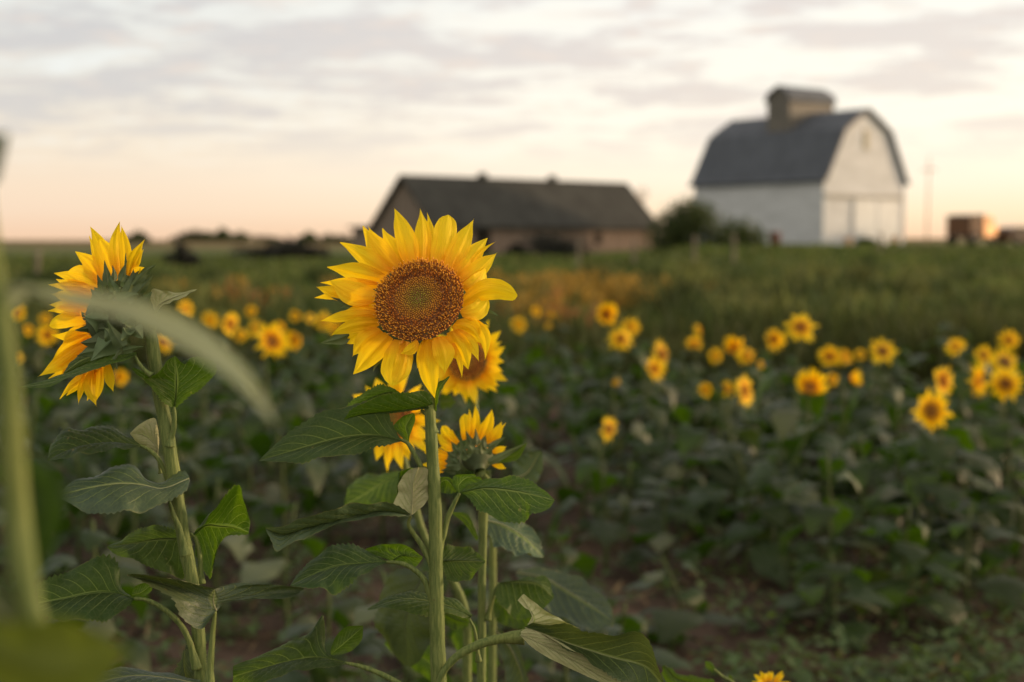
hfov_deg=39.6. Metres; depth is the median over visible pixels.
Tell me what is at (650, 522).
leafy sunflower
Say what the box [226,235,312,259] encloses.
shrub
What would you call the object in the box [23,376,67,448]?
leafy sunflower
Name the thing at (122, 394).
leafy sunflower
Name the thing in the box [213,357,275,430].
leafy sunflower
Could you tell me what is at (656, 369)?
sunflower
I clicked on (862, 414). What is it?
sunflower
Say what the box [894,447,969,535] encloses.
leafy sunflower
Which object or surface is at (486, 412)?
leafy sunflower
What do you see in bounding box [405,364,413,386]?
leafy sunflower
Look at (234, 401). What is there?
leafy sunflower
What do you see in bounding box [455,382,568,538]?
leafy sunflower
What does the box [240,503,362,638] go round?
leafy sunflower
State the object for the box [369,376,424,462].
leafy sunflower
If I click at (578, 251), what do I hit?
fence post
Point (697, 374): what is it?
sunflower
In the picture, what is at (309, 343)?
sunflower
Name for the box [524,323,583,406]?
sunflower
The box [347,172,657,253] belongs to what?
barn
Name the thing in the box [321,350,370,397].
leafy sunflower
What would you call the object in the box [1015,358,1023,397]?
leafy sunflower
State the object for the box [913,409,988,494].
leafy sunflower
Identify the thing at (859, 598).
leafy sunflower
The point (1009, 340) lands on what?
sunflower
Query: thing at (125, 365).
leafy sunflower
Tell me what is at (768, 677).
sunflower
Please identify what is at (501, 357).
leafy sunflower
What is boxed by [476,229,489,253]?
door
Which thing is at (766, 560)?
sunflower
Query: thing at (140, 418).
leafy sunflower
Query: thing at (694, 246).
fence post
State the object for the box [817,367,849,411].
leafy sunflower
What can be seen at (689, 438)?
sunflower
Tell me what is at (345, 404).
leafy sunflower
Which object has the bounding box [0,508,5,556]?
leafy sunflower
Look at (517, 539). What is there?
sunflower
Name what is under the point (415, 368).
leafy sunflower
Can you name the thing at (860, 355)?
sunflower
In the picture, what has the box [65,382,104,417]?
leafy sunflower
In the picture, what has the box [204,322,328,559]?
sunflower
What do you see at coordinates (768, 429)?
leafy sunflower
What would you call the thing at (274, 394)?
leafy sunflower
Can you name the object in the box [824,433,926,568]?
leafy sunflower
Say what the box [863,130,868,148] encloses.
loft door
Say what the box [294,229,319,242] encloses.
tree
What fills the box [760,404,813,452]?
leafy sunflower
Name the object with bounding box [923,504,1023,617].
leafy sunflower
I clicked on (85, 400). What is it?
leafy sunflower
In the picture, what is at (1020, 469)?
leafy sunflower
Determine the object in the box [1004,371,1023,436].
leafy sunflower
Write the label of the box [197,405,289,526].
leafy sunflower
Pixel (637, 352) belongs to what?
sunflower
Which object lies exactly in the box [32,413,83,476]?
leafy sunflower
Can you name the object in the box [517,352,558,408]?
leafy sunflower
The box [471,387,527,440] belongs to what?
leafy sunflower
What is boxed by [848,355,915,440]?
leafy sunflower
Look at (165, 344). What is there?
sunflower
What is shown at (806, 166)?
barn
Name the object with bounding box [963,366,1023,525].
sunflower
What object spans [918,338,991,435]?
sunflower
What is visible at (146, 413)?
sunflower
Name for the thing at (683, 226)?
shrub
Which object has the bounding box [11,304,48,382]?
sunflower
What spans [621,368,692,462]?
leafy sunflower
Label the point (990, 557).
leafy sunflower
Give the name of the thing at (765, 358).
leafy sunflower
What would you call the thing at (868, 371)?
leafy sunflower
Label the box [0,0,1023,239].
sky
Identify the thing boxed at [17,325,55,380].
sunflower
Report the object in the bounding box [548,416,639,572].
sunflower
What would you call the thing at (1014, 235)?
parked car
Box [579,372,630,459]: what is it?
leafy sunflower
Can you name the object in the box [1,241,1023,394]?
meadow grass
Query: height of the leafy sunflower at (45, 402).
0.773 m
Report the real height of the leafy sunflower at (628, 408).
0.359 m
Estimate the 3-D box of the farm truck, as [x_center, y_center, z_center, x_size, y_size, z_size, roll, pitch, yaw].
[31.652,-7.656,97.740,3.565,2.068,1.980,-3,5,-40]
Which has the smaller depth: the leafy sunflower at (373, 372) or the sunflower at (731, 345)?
the sunflower at (731, 345)
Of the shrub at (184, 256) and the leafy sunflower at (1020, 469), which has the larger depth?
the shrub at (184, 256)
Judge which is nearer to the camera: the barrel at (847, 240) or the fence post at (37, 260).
the fence post at (37, 260)
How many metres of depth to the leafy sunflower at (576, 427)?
7.65 m
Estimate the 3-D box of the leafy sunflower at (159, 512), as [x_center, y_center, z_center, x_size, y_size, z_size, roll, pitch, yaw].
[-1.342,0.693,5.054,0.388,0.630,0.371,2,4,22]
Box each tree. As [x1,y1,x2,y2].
[127,229,151,241]
[167,230,199,240]
[192,228,216,240]
[212,226,231,240]
[223,230,252,240]
[252,234,278,240]
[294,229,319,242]
[316,232,337,242]
[335,232,352,242]
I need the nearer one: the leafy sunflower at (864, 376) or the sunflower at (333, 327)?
the leafy sunflower at (864, 376)
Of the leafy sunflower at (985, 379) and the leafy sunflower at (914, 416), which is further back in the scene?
the leafy sunflower at (985, 379)
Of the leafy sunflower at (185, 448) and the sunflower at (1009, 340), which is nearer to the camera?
the leafy sunflower at (185, 448)
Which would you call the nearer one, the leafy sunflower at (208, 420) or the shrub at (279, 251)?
the leafy sunflower at (208, 420)
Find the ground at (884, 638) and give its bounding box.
[0,238,1023,681]
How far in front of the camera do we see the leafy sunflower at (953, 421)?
7.65 m
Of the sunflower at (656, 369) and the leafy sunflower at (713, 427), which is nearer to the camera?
the sunflower at (656, 369)
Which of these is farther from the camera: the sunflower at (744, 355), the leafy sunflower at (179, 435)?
the sunflower at (744, 355)
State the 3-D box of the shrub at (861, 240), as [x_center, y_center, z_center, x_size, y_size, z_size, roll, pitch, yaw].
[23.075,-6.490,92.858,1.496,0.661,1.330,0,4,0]
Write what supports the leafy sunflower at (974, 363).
on the ground at (884, 638)
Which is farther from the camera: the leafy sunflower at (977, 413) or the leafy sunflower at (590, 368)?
the leafy sunflower at (590, 368)
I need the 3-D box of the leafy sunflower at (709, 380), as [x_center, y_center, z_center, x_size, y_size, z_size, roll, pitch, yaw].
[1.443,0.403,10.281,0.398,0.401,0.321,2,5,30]
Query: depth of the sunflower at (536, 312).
12.51 m
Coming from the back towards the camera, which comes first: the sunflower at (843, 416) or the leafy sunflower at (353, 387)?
the leafy sunflower at (353, 387)
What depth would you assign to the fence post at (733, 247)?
53.83 m
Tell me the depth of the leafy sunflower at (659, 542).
5.41 m
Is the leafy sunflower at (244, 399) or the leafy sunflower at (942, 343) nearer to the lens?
the leafy sunflower at (244, 399)
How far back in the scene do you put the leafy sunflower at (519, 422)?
6.76 m
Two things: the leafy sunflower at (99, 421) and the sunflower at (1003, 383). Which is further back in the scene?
the leafy sunflower at (99, 421)
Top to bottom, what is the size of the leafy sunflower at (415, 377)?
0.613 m
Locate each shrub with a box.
[161,238,202,268]
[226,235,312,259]
[263,238,332,257]
[503,241,530,255]
[517,229,599,256]
[640,195,771,250]
[736,232,756,245]
[854,237,877,244]
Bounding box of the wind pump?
[635,187,648,203]
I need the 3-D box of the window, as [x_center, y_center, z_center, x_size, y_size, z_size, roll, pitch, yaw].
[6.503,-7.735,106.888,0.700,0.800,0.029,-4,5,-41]
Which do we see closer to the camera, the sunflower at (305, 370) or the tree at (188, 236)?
the sunflower at (305, 370)
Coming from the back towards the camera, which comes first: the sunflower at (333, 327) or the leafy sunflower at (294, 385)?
the sunflower at (333, 327)
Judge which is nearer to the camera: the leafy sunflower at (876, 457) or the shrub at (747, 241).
the leafy sunflower at (876, 457)
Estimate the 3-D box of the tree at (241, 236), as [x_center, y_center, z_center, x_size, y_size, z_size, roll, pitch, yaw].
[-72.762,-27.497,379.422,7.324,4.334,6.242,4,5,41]
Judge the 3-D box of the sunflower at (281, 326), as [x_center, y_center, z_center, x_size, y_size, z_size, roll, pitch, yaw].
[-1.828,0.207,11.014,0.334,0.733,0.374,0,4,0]
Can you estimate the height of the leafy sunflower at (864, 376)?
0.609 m
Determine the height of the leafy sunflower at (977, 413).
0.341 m
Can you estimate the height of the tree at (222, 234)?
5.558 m
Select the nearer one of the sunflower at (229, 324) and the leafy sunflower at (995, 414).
the sunflower at (229, 324)
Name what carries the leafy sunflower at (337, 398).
on the ground at (884, 638)
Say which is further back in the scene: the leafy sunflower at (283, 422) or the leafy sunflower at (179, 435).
the leafy sunflower at (283, 422)
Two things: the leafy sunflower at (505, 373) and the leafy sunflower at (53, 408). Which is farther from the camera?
the leafy sunflower at (505, 373)
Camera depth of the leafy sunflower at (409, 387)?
8.86 m
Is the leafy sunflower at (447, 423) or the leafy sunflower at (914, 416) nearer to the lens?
the leafy sunflower at (447, 423)
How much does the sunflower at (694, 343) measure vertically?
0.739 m
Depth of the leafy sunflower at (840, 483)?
6.76 m
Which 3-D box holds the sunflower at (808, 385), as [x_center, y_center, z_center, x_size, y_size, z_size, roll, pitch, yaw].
[1.166,0.542,5.784,0.511,0.891,0.471,0,4,0]
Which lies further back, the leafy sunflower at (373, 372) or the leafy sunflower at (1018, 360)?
the leafy sunflower at (1018, 360)
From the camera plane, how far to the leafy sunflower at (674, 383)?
9.62 m
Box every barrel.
[770,232,780,244]
[844,237,852,244]
[890,236,898,244]
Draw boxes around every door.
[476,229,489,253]
[853,199,901,244]
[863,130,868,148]
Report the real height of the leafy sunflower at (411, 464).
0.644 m
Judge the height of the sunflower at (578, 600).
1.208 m
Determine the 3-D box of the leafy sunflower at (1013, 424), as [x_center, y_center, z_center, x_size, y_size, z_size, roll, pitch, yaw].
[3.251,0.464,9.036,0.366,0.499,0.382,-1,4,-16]
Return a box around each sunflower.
[0,390,82,531]
[0,439,42,508]
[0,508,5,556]
[9,520,150,671]
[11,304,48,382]
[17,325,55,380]
[17,352,57,443]
[20,361,68,397]
[20,372,31,391]
[20,374,68,422]
[21,222,303,681]
[21,378,75,472]
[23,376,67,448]
[23,407,29,455]
[28,326,94,424]
[29,382,83,430]
[32,314,60,381]
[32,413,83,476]
[42,416,127,573]
[44,366,139,433]
[46,341,90,428]
[55,390,121,428]
[60,419,111,535]
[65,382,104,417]
[71,448,194,585]
[73,386,128,423]
[77,369,163,480]
[83,364,125,418]
[89,359,140,415]
[91,429,148,478]
[100,377,160,458]
[101,407,168,528]
[107,358,152,422]
[107,390,145,453]
[111,427,223,577]
[126,412,194,497]
[131,405,198,464]
[142,355,168,406]
[148,398,237,538]
[150,334,192,433]
[151,395,202,431]
[167,477,266,613]
[168,300,226,407]
[170,378,243,479]
[186,311,227,394]
[191,377,237,426]
[195,370,250,422]
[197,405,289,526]
[198,378,249,452]
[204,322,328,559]
[205,328,262,418]
[205,373,243,417]
[206,311,244,481]
[207,348,250,419]
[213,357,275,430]
[233,209,663,681]
[233,395,291,477]
[236,321,283,402]
[237,367,295,414]
[237,399,311,511]
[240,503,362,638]
[242,306,262,354]
[246,377,306,436]
[258,321,292,395]
[260,365,310,411]
[266,591,394,681]
[277,331,331,421]
[278,349,325,421]
[282,311,334,368]
[285,313,335,379]
[289,451,377,542]
[300,353,335,412]
[311,371,351,403]
[312,311,353,395]
[315,388,383,494]
[316,382,358,458]
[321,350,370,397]
[321,444,425,541]
[323,322,365,392]
[325,356,362,395]
[326,382,376,485]
[334,571,450,681]
[344,376,528,681]
[356,372,395,460]
[362,362,381,388]
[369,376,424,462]
[374,419,445,507]
[394,410,472,541]
[399,502,498,674]
[403,355,437,415]
[404,363,450,421]
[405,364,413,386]
[405,366,418,385]
[410,379,450,446]
[417,406,553,681]
[421,379,459,441]
[436,393,482,508]
[436,394,480,475]
[438,320,614,681]
[443,387,488,424]
[445,581,574,681]
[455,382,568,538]
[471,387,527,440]
[479,350,530,426]
[479,381,545,476]
[487,391,548,484]
[495,354,550,446]
[495,355,515,409]
[497,317,564,398]
[506,533,606,624]
[509,306,544,354]
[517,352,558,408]
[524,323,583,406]
[524,607,621,681]
[526,369,572,445]
[530,432,623,536]
[532,310,572,384]
[532,362,568,431]
[543,391,609,466]
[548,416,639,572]
[558,340,594,403]
[561,302,633,458]
[568,597,694,681]
[569,326,662,453]
[576,377,660,515]
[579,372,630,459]
[580,365,632,425]
[590,452,661,516]
[592,384,639,426]
[593,460,681,546]
[596,317,646,392]
[599,373,642,397]
[605,339,691,473]
[609,485,705,577]
[615,356,679,489]
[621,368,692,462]
[621,370,670,438]
[621,415,687,484]
[621,556,749,651]
[628,336,673,395]
[631,419,707,505]
[634,469,721,537]
[646,382,741,526]
[653,384,709,465]
[655,356,706,410]
[661,361,712,421]
[662,365,698,428]
[664,336,711,436]
[665,380,766,519]
[667,335,775,443]
[677,324,719,403]
[678,375,812,591]
[693,369,739,412]
[695,348,741,442]
[695,408,753,474]
[696,364,739,410]
[697,347,771,443]
[699,402,757,520]
[706,371,763,441]
[712,369,742,417]
[718,469,816,570]
[720,409,772,455]
[724,360,805,468]
[731,446,833,537]
[732,329,810,441]
[737,367,854,563]
[740,313,856,525]
[740,348,780,406]
[742,377,787,441]
[744,424,819,498]
[752,671,783,681]
[754,362,792,402]
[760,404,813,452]
[764,400,832,473]
[769,554,894,652]
[771,345,861,453]
[773,355,808,392]
[776,373,869,497]
[778,451,909,621]
[784,367,822,445]
[795,370,892,504]
[813,348,895,444]
[813,349,876,453]
[814,420,888,501]
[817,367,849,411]
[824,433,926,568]
[826,402,882,441]
[828,357,868,405]
[833,366,884,411]
[833,419,893,474]
[841,458,905,516]
[846,504,967,631]
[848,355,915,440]
[849,337,922,462]
[854,399,967,537]
[858,358,905,397]
[858,484,972,584]
[863,374,912,464]
[864,366,1001,578]
[869,352,917,424]
[870,385,922,454]
[875,339,924,409]
[884,387,999,578]
[886,380,958,471]
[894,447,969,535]
[902,335,968,416]
[906,407,955,436]
[908,393,969,462]
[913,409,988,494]
[916,319,975,402]
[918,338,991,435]
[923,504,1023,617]
[928,363,1003,497]
[945,393,1000,426]
[949,344,1009,424]
[950,345,1003,426]
[957,409,985,448]
[959,365,987,415]
[960,428,1023,525]
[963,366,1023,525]
[964,346,1023,486]
[974,478,1023,578]
[984,329,1023,421]
[988,432,1023,482]
[993,378,1023,445]
[996,422,1023,475]
[1002,447,1023,525]
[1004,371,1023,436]
[1010,407,1023,437]
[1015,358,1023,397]
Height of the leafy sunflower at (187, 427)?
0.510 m
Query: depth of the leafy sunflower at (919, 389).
7.44 m
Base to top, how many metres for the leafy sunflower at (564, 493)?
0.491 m
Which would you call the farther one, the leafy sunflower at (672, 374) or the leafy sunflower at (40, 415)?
the leafy sunflower at (672, 374)
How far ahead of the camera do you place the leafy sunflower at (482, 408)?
9.06 m
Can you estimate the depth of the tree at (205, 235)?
378.10 m
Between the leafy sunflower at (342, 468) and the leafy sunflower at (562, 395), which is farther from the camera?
the leafy sunflower at (562, 395)
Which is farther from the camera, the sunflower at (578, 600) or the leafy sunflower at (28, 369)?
the leafy sunflower at (28, 369)
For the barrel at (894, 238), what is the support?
on the ground at (884, 638)
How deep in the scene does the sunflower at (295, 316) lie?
12.51 m
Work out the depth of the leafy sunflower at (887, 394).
8.20 m
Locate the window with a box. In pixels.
[595,233,601,242]
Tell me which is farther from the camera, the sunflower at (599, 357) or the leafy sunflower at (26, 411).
the sunflower at (599, 357)
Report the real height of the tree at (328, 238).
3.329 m
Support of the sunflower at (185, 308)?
on the ground at (884, 638)
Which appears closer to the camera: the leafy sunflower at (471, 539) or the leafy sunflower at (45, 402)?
the leafy sunflower at (471, 539)
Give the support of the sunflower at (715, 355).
on the ground at (884, 638)
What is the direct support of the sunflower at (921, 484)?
on the ground at (884, 638)
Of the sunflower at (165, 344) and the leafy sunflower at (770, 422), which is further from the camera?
the sunflower at (165, 344)
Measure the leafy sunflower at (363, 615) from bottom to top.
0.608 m
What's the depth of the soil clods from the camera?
5.09 m
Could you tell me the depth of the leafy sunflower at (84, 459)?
6.11 m
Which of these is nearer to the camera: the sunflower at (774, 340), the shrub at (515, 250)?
the sunflower at (774, 340)
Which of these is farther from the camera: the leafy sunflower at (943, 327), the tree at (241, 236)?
the tree at (241, 236)
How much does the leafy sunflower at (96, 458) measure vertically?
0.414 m
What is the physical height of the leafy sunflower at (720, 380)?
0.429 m
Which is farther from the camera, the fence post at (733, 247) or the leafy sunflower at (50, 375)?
the fence post at (733, 247)
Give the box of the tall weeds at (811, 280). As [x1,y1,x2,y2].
[3,249,1023,355]
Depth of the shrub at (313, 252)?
73.52 m
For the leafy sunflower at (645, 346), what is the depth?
10.38 m
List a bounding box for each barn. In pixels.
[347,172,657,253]
[688,85,910,244]
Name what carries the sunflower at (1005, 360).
on the ground at (884, 638)
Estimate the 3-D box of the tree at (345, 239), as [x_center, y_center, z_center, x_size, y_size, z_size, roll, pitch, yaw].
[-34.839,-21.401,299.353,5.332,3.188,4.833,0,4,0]
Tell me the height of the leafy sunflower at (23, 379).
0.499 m
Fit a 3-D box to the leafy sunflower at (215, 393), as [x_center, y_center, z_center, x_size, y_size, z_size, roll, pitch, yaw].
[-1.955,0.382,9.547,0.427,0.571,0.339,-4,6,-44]
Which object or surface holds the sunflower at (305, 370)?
on the ground at (884, 638)
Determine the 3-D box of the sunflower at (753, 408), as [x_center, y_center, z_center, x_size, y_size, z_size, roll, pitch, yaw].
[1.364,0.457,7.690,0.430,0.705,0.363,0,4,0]
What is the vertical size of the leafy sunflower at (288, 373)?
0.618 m
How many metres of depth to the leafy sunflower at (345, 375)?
10.07 m
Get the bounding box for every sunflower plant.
[0,133,274,681]
[661,661,733,681]
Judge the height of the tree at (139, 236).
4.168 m
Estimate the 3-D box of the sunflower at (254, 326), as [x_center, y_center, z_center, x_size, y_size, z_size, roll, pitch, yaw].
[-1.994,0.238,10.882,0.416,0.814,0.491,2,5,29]
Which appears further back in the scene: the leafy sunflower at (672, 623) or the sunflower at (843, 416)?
the sunflower at (843, 416)
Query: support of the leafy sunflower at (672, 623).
on the ground at (884, 638)
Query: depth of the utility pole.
169.18 m
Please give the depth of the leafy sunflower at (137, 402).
10.41 m
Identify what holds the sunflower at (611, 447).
on the ground at (884, 638)
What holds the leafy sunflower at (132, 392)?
on the ground at (884, 638)
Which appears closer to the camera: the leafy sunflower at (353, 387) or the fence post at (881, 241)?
the leafy sunflower at (353, 387)
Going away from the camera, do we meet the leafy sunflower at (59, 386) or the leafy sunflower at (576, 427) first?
the leafy sunflower at (576, 427)
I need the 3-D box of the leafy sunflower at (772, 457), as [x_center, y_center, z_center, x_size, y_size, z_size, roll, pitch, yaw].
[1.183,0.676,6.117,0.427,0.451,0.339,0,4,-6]
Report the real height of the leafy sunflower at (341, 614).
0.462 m
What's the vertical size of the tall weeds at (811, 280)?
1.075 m
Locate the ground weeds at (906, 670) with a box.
[0,416,1023,681]
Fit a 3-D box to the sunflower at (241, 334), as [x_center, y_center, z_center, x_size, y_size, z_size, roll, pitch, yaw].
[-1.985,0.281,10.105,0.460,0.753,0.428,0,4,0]
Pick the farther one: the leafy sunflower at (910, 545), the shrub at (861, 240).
the shrub at (861, 240)
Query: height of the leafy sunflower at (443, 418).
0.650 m
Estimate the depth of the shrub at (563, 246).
85.62 m
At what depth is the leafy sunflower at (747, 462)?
6.57 m
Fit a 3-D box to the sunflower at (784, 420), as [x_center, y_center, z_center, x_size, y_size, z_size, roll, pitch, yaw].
[1.331,0.382,6.501,0.486,1.026,0.529,3,5,32]
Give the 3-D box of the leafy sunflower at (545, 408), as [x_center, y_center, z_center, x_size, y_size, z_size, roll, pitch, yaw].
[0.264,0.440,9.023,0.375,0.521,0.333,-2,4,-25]
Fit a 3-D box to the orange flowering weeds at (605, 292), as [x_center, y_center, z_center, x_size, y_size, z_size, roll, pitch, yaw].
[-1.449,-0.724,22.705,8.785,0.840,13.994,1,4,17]
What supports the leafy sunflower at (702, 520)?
on the ground at (884, 638)
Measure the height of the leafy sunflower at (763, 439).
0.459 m
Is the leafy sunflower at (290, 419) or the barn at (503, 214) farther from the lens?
the barn at (503, 214)
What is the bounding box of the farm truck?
[945,214,998,244]
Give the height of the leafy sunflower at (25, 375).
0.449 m
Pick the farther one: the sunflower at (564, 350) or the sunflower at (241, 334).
the sunflower at (564, 350)
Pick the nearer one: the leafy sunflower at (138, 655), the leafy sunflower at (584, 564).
the leafy sunflower at (138, 655)
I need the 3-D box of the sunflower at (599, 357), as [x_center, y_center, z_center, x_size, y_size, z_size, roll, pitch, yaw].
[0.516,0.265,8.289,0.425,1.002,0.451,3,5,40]
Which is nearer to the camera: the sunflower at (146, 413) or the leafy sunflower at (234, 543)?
the leafy sunflower at (234, 543)
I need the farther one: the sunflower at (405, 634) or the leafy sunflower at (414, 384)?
the leafy sunflower at (414, 384)
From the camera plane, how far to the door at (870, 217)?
98.00 m
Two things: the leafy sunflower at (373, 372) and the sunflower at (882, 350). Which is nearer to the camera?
the sunflower at (882, 350)
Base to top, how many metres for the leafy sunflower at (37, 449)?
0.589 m
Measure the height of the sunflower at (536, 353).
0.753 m
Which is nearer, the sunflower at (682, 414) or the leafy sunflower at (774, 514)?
the leafy sunflower at (774, 514)
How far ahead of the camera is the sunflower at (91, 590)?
1.47 m
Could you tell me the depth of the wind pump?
188.71 m
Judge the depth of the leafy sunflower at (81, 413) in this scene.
8.22 m
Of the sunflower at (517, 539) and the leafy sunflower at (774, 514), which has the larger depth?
the leafy sunflower at (774, 514)
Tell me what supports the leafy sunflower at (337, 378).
on the ground at (884, 638)
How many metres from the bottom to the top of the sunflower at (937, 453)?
0.866 m
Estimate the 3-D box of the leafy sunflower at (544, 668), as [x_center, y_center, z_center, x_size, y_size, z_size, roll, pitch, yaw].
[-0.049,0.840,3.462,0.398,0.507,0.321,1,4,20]
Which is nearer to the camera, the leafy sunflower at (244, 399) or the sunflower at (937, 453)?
the sunflower at (937, 453)
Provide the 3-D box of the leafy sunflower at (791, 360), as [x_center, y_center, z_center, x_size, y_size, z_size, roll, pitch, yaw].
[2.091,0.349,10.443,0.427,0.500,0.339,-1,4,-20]
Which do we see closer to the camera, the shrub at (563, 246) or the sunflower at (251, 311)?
the sunflower at (251, 311)
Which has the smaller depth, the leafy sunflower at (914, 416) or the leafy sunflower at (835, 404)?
the leafy sunflower at (914, 416)
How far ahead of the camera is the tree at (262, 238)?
398.01 m
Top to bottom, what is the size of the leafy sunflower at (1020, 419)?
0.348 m
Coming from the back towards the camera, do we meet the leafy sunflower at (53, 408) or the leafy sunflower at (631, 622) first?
the leafy sunflower at (53, 408)
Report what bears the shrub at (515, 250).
on the ground at (884, 638)
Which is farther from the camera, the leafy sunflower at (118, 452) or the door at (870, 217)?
the door at (870, 217)
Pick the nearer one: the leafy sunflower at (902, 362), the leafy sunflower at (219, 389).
the leafy sunflower at (902, 362)
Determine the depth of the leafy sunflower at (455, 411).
6.83 m
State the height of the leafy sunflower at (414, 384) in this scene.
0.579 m
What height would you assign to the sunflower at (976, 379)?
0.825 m
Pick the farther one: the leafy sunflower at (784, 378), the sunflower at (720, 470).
the leafy sunflower at (784, 378)
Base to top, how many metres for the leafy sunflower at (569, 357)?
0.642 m
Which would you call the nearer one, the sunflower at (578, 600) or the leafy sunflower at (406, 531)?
the sunflower at (578, 600)
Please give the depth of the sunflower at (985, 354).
8.34 m
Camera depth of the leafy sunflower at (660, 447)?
6.56 m
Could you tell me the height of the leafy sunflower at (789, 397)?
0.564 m
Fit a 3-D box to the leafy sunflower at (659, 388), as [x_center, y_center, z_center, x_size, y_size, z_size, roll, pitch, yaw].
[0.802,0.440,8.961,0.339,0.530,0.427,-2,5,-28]
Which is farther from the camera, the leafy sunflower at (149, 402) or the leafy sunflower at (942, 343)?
the leafy sunflower at (149, 402)
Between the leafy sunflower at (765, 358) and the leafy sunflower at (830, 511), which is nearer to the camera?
the leafy sunflower at (830, 511)
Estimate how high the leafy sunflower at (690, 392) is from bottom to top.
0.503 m
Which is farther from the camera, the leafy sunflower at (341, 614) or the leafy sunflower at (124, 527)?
the leafy sunflower at (124, 527)
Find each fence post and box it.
[34,249,40,276]
[577,241,579,265]
[632,239,635,262]
[692,236,696,260]
[732,234,735,262]
[880,232,882,254]
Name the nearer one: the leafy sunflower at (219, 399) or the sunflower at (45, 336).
the leafy sunflower at (219, 399)
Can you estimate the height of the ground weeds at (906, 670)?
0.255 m
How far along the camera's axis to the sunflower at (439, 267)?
1.50 m
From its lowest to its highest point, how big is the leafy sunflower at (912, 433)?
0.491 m
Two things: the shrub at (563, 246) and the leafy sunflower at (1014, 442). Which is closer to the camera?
the leafy sunflower at (1014, 442)
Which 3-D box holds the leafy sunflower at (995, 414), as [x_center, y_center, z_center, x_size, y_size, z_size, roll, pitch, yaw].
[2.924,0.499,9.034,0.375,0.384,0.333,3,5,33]
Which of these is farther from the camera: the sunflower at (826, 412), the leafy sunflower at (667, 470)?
the leafy sunflower at (667, 470)
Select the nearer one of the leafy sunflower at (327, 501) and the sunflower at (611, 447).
the leafy sunflower at (327, 501)
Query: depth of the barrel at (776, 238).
90.47 m
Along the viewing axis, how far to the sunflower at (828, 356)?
8.19 m
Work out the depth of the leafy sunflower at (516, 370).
8.96 m
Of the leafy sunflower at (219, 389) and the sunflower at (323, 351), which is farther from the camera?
the sunflower at (323, 351)
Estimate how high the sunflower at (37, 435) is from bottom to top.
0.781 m
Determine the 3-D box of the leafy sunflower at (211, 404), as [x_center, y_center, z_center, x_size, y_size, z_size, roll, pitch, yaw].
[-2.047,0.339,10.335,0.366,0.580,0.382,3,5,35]
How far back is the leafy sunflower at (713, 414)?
7.58 m
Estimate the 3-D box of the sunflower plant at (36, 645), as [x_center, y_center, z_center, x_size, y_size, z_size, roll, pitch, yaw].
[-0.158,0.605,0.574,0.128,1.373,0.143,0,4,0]
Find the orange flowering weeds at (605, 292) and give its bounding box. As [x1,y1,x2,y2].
[154,266,720,338]
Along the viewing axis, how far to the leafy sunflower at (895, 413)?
6.12 m
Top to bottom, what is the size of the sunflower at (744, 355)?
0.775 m
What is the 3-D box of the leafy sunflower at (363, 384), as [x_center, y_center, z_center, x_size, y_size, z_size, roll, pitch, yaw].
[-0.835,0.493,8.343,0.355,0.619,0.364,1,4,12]
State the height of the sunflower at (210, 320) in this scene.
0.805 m
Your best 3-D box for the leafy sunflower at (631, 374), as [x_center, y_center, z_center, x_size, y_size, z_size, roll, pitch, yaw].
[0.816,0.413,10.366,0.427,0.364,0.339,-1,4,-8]
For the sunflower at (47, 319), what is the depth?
12.01 m
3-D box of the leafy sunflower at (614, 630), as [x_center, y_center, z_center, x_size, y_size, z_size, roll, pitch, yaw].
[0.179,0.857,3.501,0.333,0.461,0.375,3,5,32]
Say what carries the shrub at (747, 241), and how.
on the ground at (884, 638)
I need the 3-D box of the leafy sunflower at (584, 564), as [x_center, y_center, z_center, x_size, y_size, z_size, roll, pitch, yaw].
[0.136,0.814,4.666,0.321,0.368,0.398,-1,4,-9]
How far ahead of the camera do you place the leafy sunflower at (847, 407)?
8.12 m
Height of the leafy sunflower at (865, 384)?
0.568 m
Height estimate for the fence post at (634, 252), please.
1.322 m
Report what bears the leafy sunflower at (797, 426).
on the ground at (884, 638)
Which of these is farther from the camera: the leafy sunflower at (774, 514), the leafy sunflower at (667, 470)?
the leafy sunflower at (667, 470)
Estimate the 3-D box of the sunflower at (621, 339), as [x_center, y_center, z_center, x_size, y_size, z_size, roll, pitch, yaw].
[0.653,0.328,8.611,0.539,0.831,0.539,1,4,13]
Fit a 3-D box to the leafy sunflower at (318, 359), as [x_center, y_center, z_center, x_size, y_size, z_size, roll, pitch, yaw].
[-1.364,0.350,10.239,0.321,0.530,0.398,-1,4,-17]
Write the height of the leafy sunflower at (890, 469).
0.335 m
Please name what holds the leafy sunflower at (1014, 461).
on the ground at (884, 638)
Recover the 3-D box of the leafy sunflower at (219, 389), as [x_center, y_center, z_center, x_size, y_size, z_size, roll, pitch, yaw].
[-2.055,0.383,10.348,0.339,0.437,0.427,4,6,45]
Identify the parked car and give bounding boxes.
[995,226,1023,244]
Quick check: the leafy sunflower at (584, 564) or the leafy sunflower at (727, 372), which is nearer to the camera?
the leafy sunflower at (584, 564)
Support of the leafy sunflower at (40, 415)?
on the ground at (884, 638)
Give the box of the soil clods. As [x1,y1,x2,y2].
[0,444,1023,681]
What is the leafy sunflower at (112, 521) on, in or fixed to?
on the ground at (884, 638)
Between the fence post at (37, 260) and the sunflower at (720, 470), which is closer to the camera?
the sunflower at (720, 470)
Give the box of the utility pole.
[922,157,935,242]
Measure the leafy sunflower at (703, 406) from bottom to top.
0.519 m

